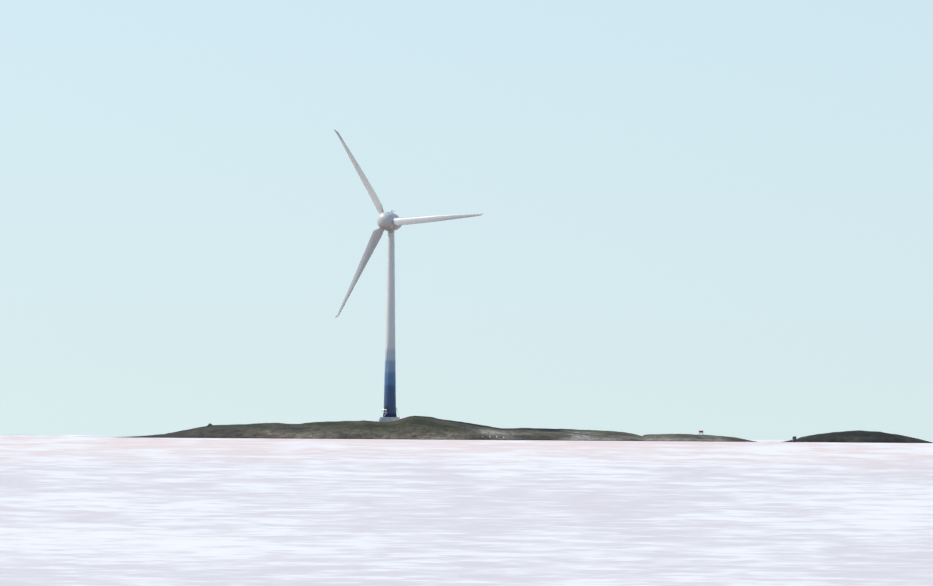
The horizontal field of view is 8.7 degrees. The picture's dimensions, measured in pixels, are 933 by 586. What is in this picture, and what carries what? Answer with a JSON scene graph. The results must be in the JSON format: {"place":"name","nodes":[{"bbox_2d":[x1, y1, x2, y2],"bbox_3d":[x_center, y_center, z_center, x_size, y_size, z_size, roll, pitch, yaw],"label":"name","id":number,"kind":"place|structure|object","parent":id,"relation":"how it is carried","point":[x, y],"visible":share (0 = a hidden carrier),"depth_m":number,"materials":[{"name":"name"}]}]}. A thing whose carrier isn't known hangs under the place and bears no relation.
{"place":"outdoors","nodes":[
{"label":"outdoors","id":0,"kind":"place"},
{"bbox_2d":[0,434,932,585],"bbox_3d":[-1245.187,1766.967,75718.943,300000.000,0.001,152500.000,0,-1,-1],"label":"sea","id":1,"kind":"structure","parent":0,"point":[100,510],"depth_m":64.04,"materials":[{"name":"liquid"}]},
{"bbox_2d":[128,416,755,441],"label":"skerry","id":2,"kind":"structure","parent":1,"relation":"in","point":[420,428],"depth_m":1978.67,"materials":[{"name":"grey stone"}]},
{"bbox_2d":[334,130,482,421],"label":"wind turbine","id":3,"kind":"object","parent":2,"relation":"on","point":[390,222],"visible":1,"depth_m":1998.47,"materials":[{"name":"paint"}]},
{"bbox_2d":[784,430,932,442],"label":"skerry","id":4,"kind":"structure","parent":1,"relation":"in","point":[858,436],"depth_m":1966.32,"materials":[{"name":"grey stone"}]},
{"bbox_2d":[0,0,932,440],"label":"sky","id":5,"kind":"structure","parent":0,"point":[712,217],"materials":[{"name":"blue"}]}
]}

